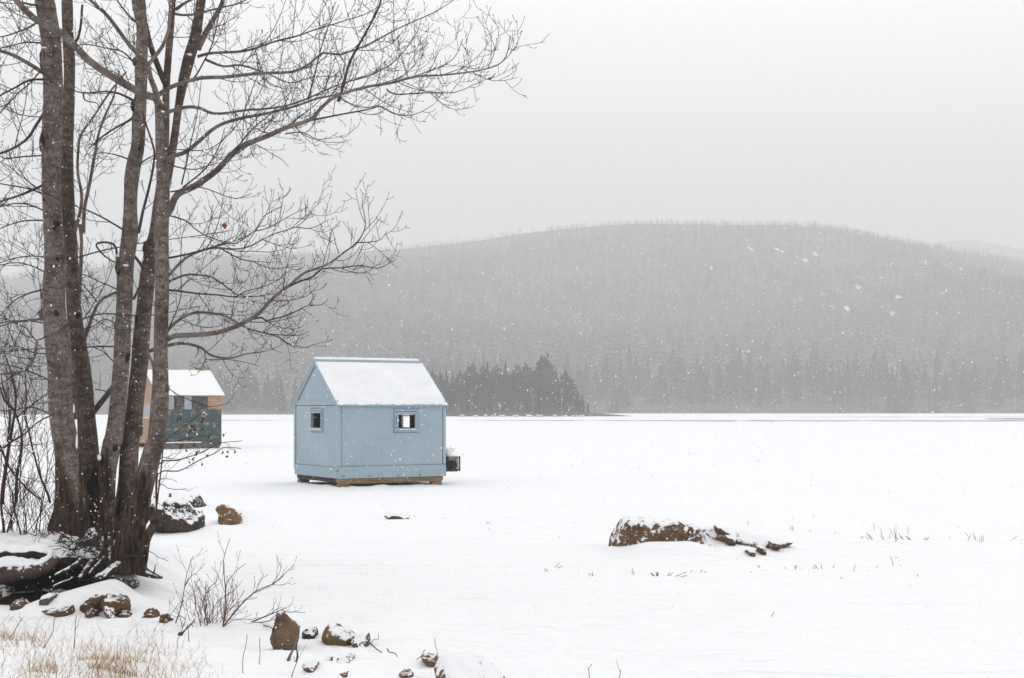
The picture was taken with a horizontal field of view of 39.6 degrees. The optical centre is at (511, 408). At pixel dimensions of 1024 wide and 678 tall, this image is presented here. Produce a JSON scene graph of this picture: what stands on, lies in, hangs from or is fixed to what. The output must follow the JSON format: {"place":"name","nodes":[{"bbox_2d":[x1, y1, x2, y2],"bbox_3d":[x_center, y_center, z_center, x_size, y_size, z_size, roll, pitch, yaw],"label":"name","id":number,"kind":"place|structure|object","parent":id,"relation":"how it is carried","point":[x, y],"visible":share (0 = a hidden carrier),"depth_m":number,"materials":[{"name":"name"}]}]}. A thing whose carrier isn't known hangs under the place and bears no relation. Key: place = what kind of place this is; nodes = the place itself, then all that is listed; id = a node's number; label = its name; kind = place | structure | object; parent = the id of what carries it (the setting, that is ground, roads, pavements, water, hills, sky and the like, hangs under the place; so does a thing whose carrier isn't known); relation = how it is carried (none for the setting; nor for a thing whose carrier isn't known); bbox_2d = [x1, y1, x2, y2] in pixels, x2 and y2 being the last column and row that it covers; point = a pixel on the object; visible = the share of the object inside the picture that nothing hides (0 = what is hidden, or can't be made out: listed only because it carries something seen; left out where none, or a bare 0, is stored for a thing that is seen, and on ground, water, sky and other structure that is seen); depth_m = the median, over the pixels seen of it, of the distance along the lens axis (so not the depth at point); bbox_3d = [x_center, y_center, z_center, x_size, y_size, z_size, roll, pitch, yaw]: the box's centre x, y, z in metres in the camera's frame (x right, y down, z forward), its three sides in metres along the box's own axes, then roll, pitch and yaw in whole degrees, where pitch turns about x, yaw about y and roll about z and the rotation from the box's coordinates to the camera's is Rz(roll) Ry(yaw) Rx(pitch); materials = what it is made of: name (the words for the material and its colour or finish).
{"place":"outdoors","nodes":[
{"label":"outdoors","id":0,"kind":"place"},
{"bbox_2d":[0,590,60,603],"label":"bare earth","id":1,"kind":"structure","parent":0,"point":[33,596],"depth_m":14.44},
{"bbox_2d":[0,531,110,588],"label":"bank","id":2,"kind":"structure","parent":0,"point":[11,544],"depth_m":14.55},
{"bbox_2d":[0,550,58,583],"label":"fallen log","id":3,"kind":"object","parent":2,"relation":"on","point":[30,568],"visible":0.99,"depth_m":14.22,"materials":[{"name":"brown wood"}]},
{"bbox_2d":[13,474,96,542],"bbox_3d":[-4.857,1.166,15.168,0.917,0.923,1.527,0,0,0],"label":"bare shrub","id":4,"kind":"object","parent":2,"relation":"on","point":[43,518],"visible":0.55,"depth_m":14.88,"materials":[{"name":"brown plant"}]},
{"bbox_2d":[21,500,147,584],"bbox_3d":[-4.366,1.402,14.499,1.565,0.907,0.788,0,0,27],"label":"root tangle","id":5,"kind":"object","parent":2,"relation":"on","point":[81,543],"visible":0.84,"depth_m":14.42,"materials":[{"name":"plant"}]},
{"bbox_2d":[0,407,293,414],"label":"shore","id":6,"kind":"structure","parent":0,"point":[253,411],"depth_m":475.38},
{"bbox_2d":[214,370,225,400],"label":"pine tree","id":7,"kind":"object","parent":6,"relation":"on","point":[217,376],"visible":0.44,"depth_m":504.25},
{"bbox_2d":[222,375,236,409],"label":"spruce tree","id":8,"kind":"object","parent":6,"relation":"on","point":[228,395],"visible":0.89,"depth_m":479.04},
{"bbox_2d":[236,369,251,408],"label":"spruce tree","id":9,"kind":"object","parent":6,"relation":"on","point":[244,396],"visible":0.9,"depth_m":485.06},
{"bbox_2d":[238,365,256,408],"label":"pine tree","id":10,"kind":"object","parent":6,"relation":"on","point":[250,387],"visible":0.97,"depth_m":486.55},
{"bbox_2d":[252,374,261,407],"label":"spruce tree","id":11,"kind":"object","parent":6,"relation":"on","point":[257,391],"visible":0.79,"depth_m":492.71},
{"bbox_2d":[260,371,275,409],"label":"spruce tree","id":12,"kind":"object","parent":6,"relation":"on","point":[267,390],"visible":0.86,"depth_m":483.97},
{"bbox_2d":[272,372,285,404],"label":"pine tree","id":13,"kind":"object","parent":6,"relation":"on","point":[276,385],"visible":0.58,"depth_m":504.69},
{"bbox_2d":[276,378,288,411],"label":"spruce tree","id":14,"kind":"object","parent":6,"relation":"on","point":[281,398],"visible":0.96,"depth_m":477.88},
{"bbox_2d":[289,376,297,407],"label":"spruce tree","id":15,"kind":"object","parent":6,"relation":"on","point":[295,389],"visible":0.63,"depth_m":508.27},
{"bbox_2d":[0,413,1023,677],"bbox_3d":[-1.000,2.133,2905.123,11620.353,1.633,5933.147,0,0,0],"label":"snow ground","id":16,"kind":"structure","parent":0,"point":[842,613],"depth_m":18.54,"materials":[{"name":"snow"}]},
{"bbox_2d":[0,585,15,597],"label":"rock","id":17,"kind":"object","parent":16,"relation":"on","point":[6,591],"visible":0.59,"depth_m":14.50,"materials":[{"name":"grey stone"}]},
{"bbox_2d":[0,423,21,532],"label":"bare shrub","id":18,"kind":"object","parent":16,"relation":"on","point":[7,486],"visible":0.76,"depth_m":15.38,"materials":[{"name":"brown plant"}]},
{"bbox_2d":[10,598,29,610],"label":"rock","id":19,"kind":"object","parent":16,"relation":"on","point":[18,604],"visible":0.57,"depth_m":13.57,"materials":[{"name":"stone"}]},
{"bbox_2d":[39,592,59,605],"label":"rock","id":20,"kind":"object","parent":16,"relation":"on","point":[47,599],"visible":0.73,"depth_m":13.51,"materials":[{"name":"grey stone"}]},
{"bbox_2d":[0,338,100,534],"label":"bare shrub","id":21,"kind":"object","parent":16,"relation":"on","point":[11,422],"visible":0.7,"depth_m":15.48,"materials":[{"name":"brown plant"}]},
{"bbox_2d":[42,604,74,616],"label":"rock","id":22,"kind":"object","parent":16,"relation":"on","point":[64,610],"visible":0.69,"depth_m":13.31,"materials":[{"name":"stone"}]},
{"bbox_2d":[85,608,98,617],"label":"rock","id":23,"kind":"object","parent":16,"relation":"on","point":[91,613],"visible":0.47,"depth_m":13.24,"materials":[{"name":"stone"}]},
{"bbox_2d":[80,594,104,613],"bbox_3d":[-4.010,1.888,13.637,0.236,0.235,0.450,0,0,0],"label":"rock","id":24,"kind":"object","parent":16,"relation":"on","point":[94,601],"visible":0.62,"depth_m":13.50,"materials":[{"name":"stone"}]},
{"bbox_2d":[102,606,116,618],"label":"rock","id":25,"kind":"object","parent":16,"relation":"on","point":[110,613],"visible":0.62,"depth_m":13.21,"materials":[{"name":"beige stone"}]},
{"bbox_2d":[101,593,130,615],"bbox_3d":[-3.772,1.903,13.534,0.276,0.286,0.507,0,0,0],"label":"rock","id":26,"kind":"object","parent":16,"relation":"on","point":[118,602],"visible":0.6,"depth_m":13.40,"materials":[{"name":"stone"}]},
{"bbox_2d":[0,589,240,677],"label":"dry grass","id":27,"kind":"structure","parent":16,"relation":"on","point":[99,665],"depth_m":9.24,"materials":[{"name":"plant"}]},
{"bbox_2d":[118,610,132,617],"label":"rock","id":28,"kind":"object","parent":16,"relation":"on","point":[124,614],"visible":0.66,"depth_m":13.32,"materials":[{"name":"stone"}]},
{"bbox_2d":[117,575,138,588],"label":"rock","id":29,"kind":"object","parent":16,"relation":"on","point":[126,579],"visible":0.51,"depth_m":14.49,"materials":[{"name":"grey stone"}]},
{"bbox_2d":[142,607,159,617],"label":"rock","id":30,"kind":"object","parent":16,"relation":"on","point":[151,612],"visible":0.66,"depth_m":13.20,"materials":[{"name":"stone"}]},
{"bbox_2d":[159,613,173,622],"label":"rock","id":31,"kind":"object","parent":16,"relation":"on","point":[164,617],"visible":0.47,"depth_m":12.89,"materials":[{"name":"stone"}]},
{"bbox_2d":[149,497,204,532],"bbox_3d":[-5.308,1.690,22.505,0.921,0.660,1.009,0,0,0],"label":"boulder","id":32,"kind":"object","parent":16,"relation":"on","point":[183,515],"visible":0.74,"depth_m":22.15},
{"bbox_2d":[139,368,224,448],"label":"weathered shack","id":33,"kind":"structure","parent":16,"relation":"on","point":[211,393],"depth_m":69.66,"materials":[{"name":"teal paint"}]},
{"bbox_2d":[143,403,149,416],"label":"window","id":34,"kind":"structure","parent":33,"relation":"in","point":[146,411],"depth_m":70.36,"materials":[{"name":"glass"}]},
{"bbox_2d":[177,396,183,408],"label":"window","id":35,"kind":"structure","parent":33,"relation":"in","point":[179,405],"depth_m":69.05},
{"bbox_2d":[184,396,191,408],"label":"window","id":36,"kind":"structure","parent":33,"relation":"in","point":[187,403],"depth_m":69.22,"materials":[{"name":"glass"}]},
{"bbox_2d":[198,396,206,408],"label":"window","id":37,"kind":"structure","parent":33,"relation":"in","point":[201,399],"depth_m":69.57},
{"bbox_2d":[178,616,195,635],"bbox_3d":[-2.781,1.866,12.185,0.046,0.148,0.273,0,0,17],"label":"driftwood","id":38,"kind":"object","parent":16,"relation":"on","point":[185,627],"visible":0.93,"depth_m":12.16,"materials":[{"name":"brown wood"}]},
{"bbox_2d":[169,492,205,507],"bbox_3d":[-6.482,1.848,28.477,0.706,0.367,0.770,0,0,0],"label":"rock","id":39,"kind":"object","parent":16,"relation":"on","point":[195,500],"visible":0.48,"depth_m":28.27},
{"bbox_2d":[153,389,241,515],"bbox_3d":[-3.674,0.487,16.187,1.275,1.538,1.243,0,0,0],"label":"alder shrub","id":40,"kind":"object","parent":16,"relation":"on","point":[156,496],"visible":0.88,"depth_m":16.39,"materials":[{"name":"brown plant"}]},
{"bbox_2d":[215,503,242,524],"bbox_3d":[-4.769,1.821,24.093,0.470,0.452,0.678,0,0,0],"label":"boulder","id":41,"kind":"object","parent":16,"relation":"on","point":[231,516],"visible":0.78,"depth_m":23.88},
{"bbox_2d":[164,535,296,626],"bbox_3d":[-2.468,1.553,12.665,1.538,0.958,0.638,0,0,33],"label":"red stemmed shrub","id":42,"kind":"object","parent":16,"relation":"on","point":[225,610],"visible":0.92,"depth_m":12.76,"materials":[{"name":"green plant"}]},
{"bbox_2d":[0,0,548,580],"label":"maple tree","id":43,"kind":"object","parent":16,"relation":"on","point":[76,452],"visible":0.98,"depth_m":14.99,"materials":[{"name":"brown plant"}]},
{"bbox_2d":[251,596,304,627],"bbox_3d":[-2.029,1.817,12.718,0.445,0.246,0.536,0,0,-36],"label":"red stemmed shrub","id":44,"kind":"object","parent":16,"relation":"on","point":[275,615],"visible":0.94,"depth_m":12.70,"materials":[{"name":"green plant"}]},
{"bbox_2d":[270,611,299,650],"bbox_3d":[-1.834,1.832,11.505,0.242,0.397,0.464,0,0,0],"label":"rock","id":45,"kind":"object","parent":16,"relation":"on","point":[284,632],"visible":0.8,"depth_m":11.34,"materials":[{"name":"beige stone"}]},
{"bbox_2d":[302,626,317,638],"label":"rock","id":46,"kind":"object","parent":16,"relation":"on","point":[310,632],"visible":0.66,"depth_m":12.14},
{"bbox_2d":[302,660,318,672],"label":"stone","id":47,"kind":"object","parent":16,"relation":"on","point":[309,666],"visible":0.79,"depth_m":9.65,"materials":[{"name":"beige stone"}]},
{"bbox_2d":[321,622,355,645],"bbox_3d":[-1.446,1.906,11.912,0.293,0.249,0.421,0,0,0],"label":"rock","id":48,"kind":"object","parent":16,"relation":"on","point":[337,634],"visible":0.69,"depth_m":11.76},
{"bbox_2d":[351,631,370,647],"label":"rock","id":49,"kind":"object","parent":16,"relation":"on","point":[361,639],"visible":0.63,"depth_m":11.62,"materials":[{"name":"beige stone"}]},
{"bbox_2d":[292,357,454,486],"bbox_3d":[-3.602,0.324,37.185,3.397,3.312,3.100,0,0,-30],"label":"fishing hut","id":50,"kind":"object","parent":16,"relation":"on","point":[328,446],"visible":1,"depth_m":36.10,"materials":[{"name":"blue paint"}]},
{"bbox_2d":[309,408,322,431],"bbox_3d":[-5.001,0.294,36.279,0.049,0.617,0.862,0,0,-30],"label":"window","id":51,"kind":"structure","parent":50,"relation":"in","point":[320,411],"depth_m":36.15,"materials":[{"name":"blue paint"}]},
{"bbox_2d":[394,409,418,432],"bbox_3d":[-2.660,0.305,36.012,0.710,0.608,0.049,0,0,-30],"label":"window","id":52,"kind":"structure","parent":50,"relation":"in","point":[399,411],"depth_m":36.02,"materials":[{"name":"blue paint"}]},
{"bbox_2d":[445,456,459,470],"bbox_3d":[-1.588,1.417,36.844,0.370,0.380,0.370,0,0,-30],"label":"milk crate","id":53,"kind":"object","parent":50,"relation":"attached to","point":[451,464],"visible":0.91,"depth_m":36.70,"materials":[{"name":"black plastic"}]},
{"bbox_2d":[384,511,408,518],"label":"stone","id":54,"kind":"object","parent":16,"relation":"on","point":[393,515],"visible":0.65,"depth_m":25.05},
{"bbox_2d":[399,668,413,677],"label":"stone","id":55,"kind":"object","parent":16,"relation":"on","point":[406,673],"visible":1,"depth_m":9.65,"materials":[{"name":"stone"}]},
{"bbox_2d":[420,652,438,666],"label":"stone","id":56,"kind":"object","parent":16,"relation":"on","point":[429,659],"visible":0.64,"depth_m":10.82,"materials":[{"name":"beige stone"}]},
{"bbox_2d":[434,650,504,677],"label":"boulder","id":57,"kind":"object","parent":16,"relation":"on","point":[459,664],"visible":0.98,"depth_m":9.56,"materials":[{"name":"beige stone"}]},
{"bbox_2d":[94,393,1022,415],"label":"shoreline brush","id":58,"kind":"object","parent":16,"relation":"on","point":[730,399],"visible":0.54,"depth_m":587.91,"materials":[{"name":"plant"}]},
{"bbox_2d":[608,516,792,556],"bbox_3d":[2.637,1.788,19.535,2.606,0.602,1.611,0,0,0],"label":"boulder","id":59,"kind":"object","parent":16,"relation":"on","point":[655,530],"visible":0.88,"depth_m":19.30,"materials":[{"name":"rock"},{"name":"snow"}]},
{"bbox_2d":[0,224,1023,412],"bbox_3d":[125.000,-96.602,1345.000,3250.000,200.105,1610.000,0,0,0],"label":"hill","id":60,"kind":"structure","parent":0,"point":[740,408],"depth_m":1031.19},
{"bbox_2d":[426,355,438,380],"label":"pine tree","id":61,"kind":"object","parent":60,"relation":"on","point":[431,365],"visible":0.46,"depth_m":624.14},
{"bbox_2d":[455,354,464,382],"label":"pine tree","id":62,"kind":"object","parent":60,"relation":"on","point":[461,362],"visible":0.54,"depth_m":645.61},
{"bbox_2d":[0,221,1023,404],"bbox_3d":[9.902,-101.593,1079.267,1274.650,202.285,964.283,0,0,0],"label":"hillside hardwoods","id":63,"kind":"object","parent":60,"relation":"on","point":[444,324],"visible":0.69,"depth_m":880.20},
{"bbox_2d":[0,217,1023,410],"bbox_3d":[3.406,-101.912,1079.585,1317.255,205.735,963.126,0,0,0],"label":"hillside conifers","id":64,"kind":"object","parent":60,"relation":"on","point":[656,352],"visible":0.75,"depth_m":999.55,"materials":[{"name":"plant"}]},
{"bbox_2d":[563,355,569,376],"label":"spruce tree","id":65,"kind":"object","parent":60,"relation":"on","point":[566,366],"visible":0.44,"depth_m":655.76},
{"bbox_2d":[571,365,587,399],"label":"pine tree","id":66,"kind":"object","parent":60,"relation":"on","point":[580,384],"visible":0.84,"depth_m":598.06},
{"bbox_2d":[608,379,621,412],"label":"spruce tree","id":67,"kind":"object","parent":60,"relation":"on","point":[614,395],"visible":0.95,"depth_m":588.43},
{"bbox_2d":[623,345,633,387],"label":"spruce tree","id":68,"kind":"object","parent":60,"relation":"on","point":[629,366],"visible":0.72,"depth_m":660.73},
{"bbox_2d":[629,356,643,394],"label":"spruce tree","id":69,"kind":"object","parent":60,"relation":"on","point":[636,376],"visible":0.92,"depth_m":636.64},
{"bbox_2d":[664,349,680,383],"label":"pine tree","id":70,"kind":"object","parent":60,"relation":"on","point":[669,369],"visible":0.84,"depth_m":645.13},
{"bbox_2d":[668,355,682,394],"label":"spruce tree","id":71,"kind":"object","parent":60,"relation":"on","point":[678,369],"visible":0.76,"depth_m":631.86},
{"bbox_2d":[693,360,711,409],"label":"pine tree","id":72,"kind":"object","parent":60,"relation":"on","point":[702,390],"visible":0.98,"depth_m":591.70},
{"bbox_2d":[492,230,961,319],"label":"snowy ledges","id":73,"kind":"object","parent":60,"relation":"on","point":[857,287],"visible":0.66,"depth_m":1153.43,"materials":[{"name":"white"}]},
{"bbox_2d":[721,355,741,404],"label":"pine tree","id":74,"kind":"object","parent":60,"relation":"on","point":[733,388],"visible":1,"depth_m":600.91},
{"bbox_2d":[732,348,744,392],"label":"spruce tree","id":75,"kind":"object","parent":60,"relation":"on","point":[738,362],"visible":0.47,"depth_m":637.09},
{"bbox_2d":[780,353,804,399],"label":"pine tree","id":76,"kind":"object","parent":60,"relation":"on","point":[793,379],"visible":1,"depth_m":608.95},
{"bbox_2d":[803,343,817,384],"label":"spruce tree","id":77,"kind":"object","parent":60,"relation":"on","point":[813,364],"visible":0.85,"depth_m":663.08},
{"bbox_2d":[868,354,880,394],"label":"spruce tree","id":78,"kind":"object","parent":60,"relation":"on","point":[872,368],"visible":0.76,"depth_m":635.70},
{"bbox_2d":[875,350,889,384],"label":"pine tree","id":79,"kind":"object","parent":60,"relation":"on","point":[880,362],"visible":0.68,"depth_m":647.55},
{"bbox_2d":[883,368,898,412],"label":"spruce tree","id":80,"kind":"object","parent":60,"relation":"on","point":[893,407],"visible":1,"depth_m":587.51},
{"bbox_2d":[895,370,906,411],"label":"spruce tree","id":81,"kind":"object","parent":60,"relation":"on","point":[898,390],"visible":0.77,"depth_m":591.72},
{"bbox_2d":[923,370,941,412],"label":"spruce tree","id":82,"kind":"object","parent":60,"relation":"on","point":[935,386],"visible":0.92,"depth_m":593.85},
{"bbox_2d":[932,349,942,386],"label":"spruce tree","id":83,"kind":"object","parent":60,"relation":"on","point":[937,366],"visible":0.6,"depth_m":661.33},
{"bbox_2d":[963,373,976,412],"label":"spruce tree","id":84,"kind":"object","parent":60,"relation":"on","point":[970,387],"visible":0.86,"depth_m":594.54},
{"bbox_2d":[996,351,1010,396],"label":"pine tree","id":85,"kind":"object","parent":60,"relation":"on","point":[1005,372],"visible":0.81,"depth_m":635.09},
{"bbox_2d":[0,0,1023,677],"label":"falling snow","id":86,"kind":"structure","parent":0,"point":[546,318],"depth_m":10.67,"materials":[{"name":"snow"}]},
{"bbox_2d":[0,0,1023,278],"label":"sky","id":87,"kind":"structure","parent":0,"point":[879,105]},
{"bbox_2d":[403,409,625,416],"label":"point of land","id":88,"kind":"object","parent":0,"point":[505,412],"visible":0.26,"depth_m":360.44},
{"bbox_2d":[436,369,446,395],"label":"pine tree","id":89,"kind":"object","parent":88,"relation":"on","point":[440,377],"visible":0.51,"depth_m":367.32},
{"bbox_2d":[443,371,453,411],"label":"spruce tree","id":90,"kind":"object","parent":88,"relation":"on","point":[447,391],"visible":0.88,"depth_m":364.27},
{"bbox_2d":[446,380,455,404],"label":"pine tree","id":91,"kind":"object","parent":88,"relation":"on","point":[451,388],"visible":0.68,"depth_m":369.26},
{"bbox_2d":[452,369,465,409],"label":"pine tree","id":92,"kind":"object","parent":88,"relation":"on","point":[457,388],"visible":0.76,"depth_m":365.50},
{"bbox_2d":[459,372,472,412],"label":"spruce tree","id":93,"kind":"object","parent":88,"relation":"on","point":[465,391],"visible":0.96,"depth_m":359.99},
{"bbox_2d":[464,361,479,410],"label":"pine tree","id":94,"kind":"object","parent":88,"relation":"on","point":[470,381],"visible":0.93,"depth_m":363.86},
{"bbox_2d":[473,366,486,411],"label":"spruce tree","id":95,"kind":"object","parent":88,"relation":"on","point":[476,402],"visible":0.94,"depth_m":361.56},
{"bbox_2d":[496,367,509,410],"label":"pine tree","id":96,"kind":"object","parent":88,"relation":"on","point":[503,393],"visible":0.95,"depth_m":364.09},
{"bbox_2d":[501,361,510,409],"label":"spruce tree","id":97,"kind":"object","parent":88,"relation":"on","point":[506,375],"visible":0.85,"depth_m":367.25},
{"bbox_2d":[509,369,519,410],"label":"spruce tree","id":98,"kind":"object","parent":88,"relation":"on","point":[513,399],"visible":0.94,"depth_m":362.60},
{"bbox_2d":[509,364,521,395],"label":"pine tree","id":99,"kind":"object","parent":88,"relation":"on","point":[517,380],"visible":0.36,"depth_m":371.09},
{"bbox_2d":[516,360,529,409],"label":"pine tree","id":100,"kind":"object","parent":88,"relation":"on","point":[525,368],"visible":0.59,"depth_m":365.99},
{"bbox_2d":[523,366,538,410],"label":"pine tree","id":101,"kind":"object","parent":88,"relation":"on","point":[528,386],"visible":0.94,"depth_m":361.52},
{"bbox_2d":[533,353,552,395],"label":"pine tree","id":102,"kind":"object","parent":88,"relation":"on","point":[538,363],"visible":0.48,"depth_m":374.84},
{"bbox_2d":[539,351,554,409],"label":"pine tree","id":103,"kind":"object","parent":88,"relation":"on","point":[545,362],"visible":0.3,"depth_m":372.36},
{"bbox_2d":[539,363,559,409],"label":"pine tree","id":104,"kind":"object","parent":88,"relation":"on","point":[547,372],"visible":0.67,"depth_m":365.65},
{"bbox_2d":[541,372,561,411],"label":"pine tree","id":105,"kind":"object","parent":88,"relation":"on","point":[546,388],"visible":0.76,"depth_m":362.48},
{"bbox_2d":[552,365,562,411],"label":"spruce tree","id":106,"kind":"object","parent":88,"relation":"on","point":[559,396],"visible":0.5,"depth_m":364.31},
{"bbox_2d":[558,369,576,410],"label":"pine tree","id":107,"kind":"object","parent":88,"relation":"on","point":[561,384],"visible":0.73,"depth_m":368.01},
{"bbox_2d":[563,377,576,411],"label":"pine tree","id":108,"kind":"object","parent":88,"relation":"on","point":[569,393],"visible":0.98,"depth_m":364.96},
{"bbox_2d":[569,388,580,411],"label":"spruce tree","id":109,"kind":"object","parent":88,"relation":"on","point":[577,401],"visible":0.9,"depth_m":368.06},
{"bbox_2d":[577,394,585,412],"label":"spruce tree","id":110,"kind":"object","parent":88,"relation":"on","point":[582,404],"visible":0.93,"depth_m":365.75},
{"bbox_2d":[487,418,1023,420],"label":"bare ice","id":111,"kind":"structure","parent":0,"point":[817,420],"depth_m":227.18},
{"bbox_2d":[925,240,1023,262],"bbox_3d":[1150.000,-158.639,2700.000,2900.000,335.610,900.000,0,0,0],"label":"distant hill","id":112,"kind":"structure","parent":0,"point":[991,248],"depth_m":2688.07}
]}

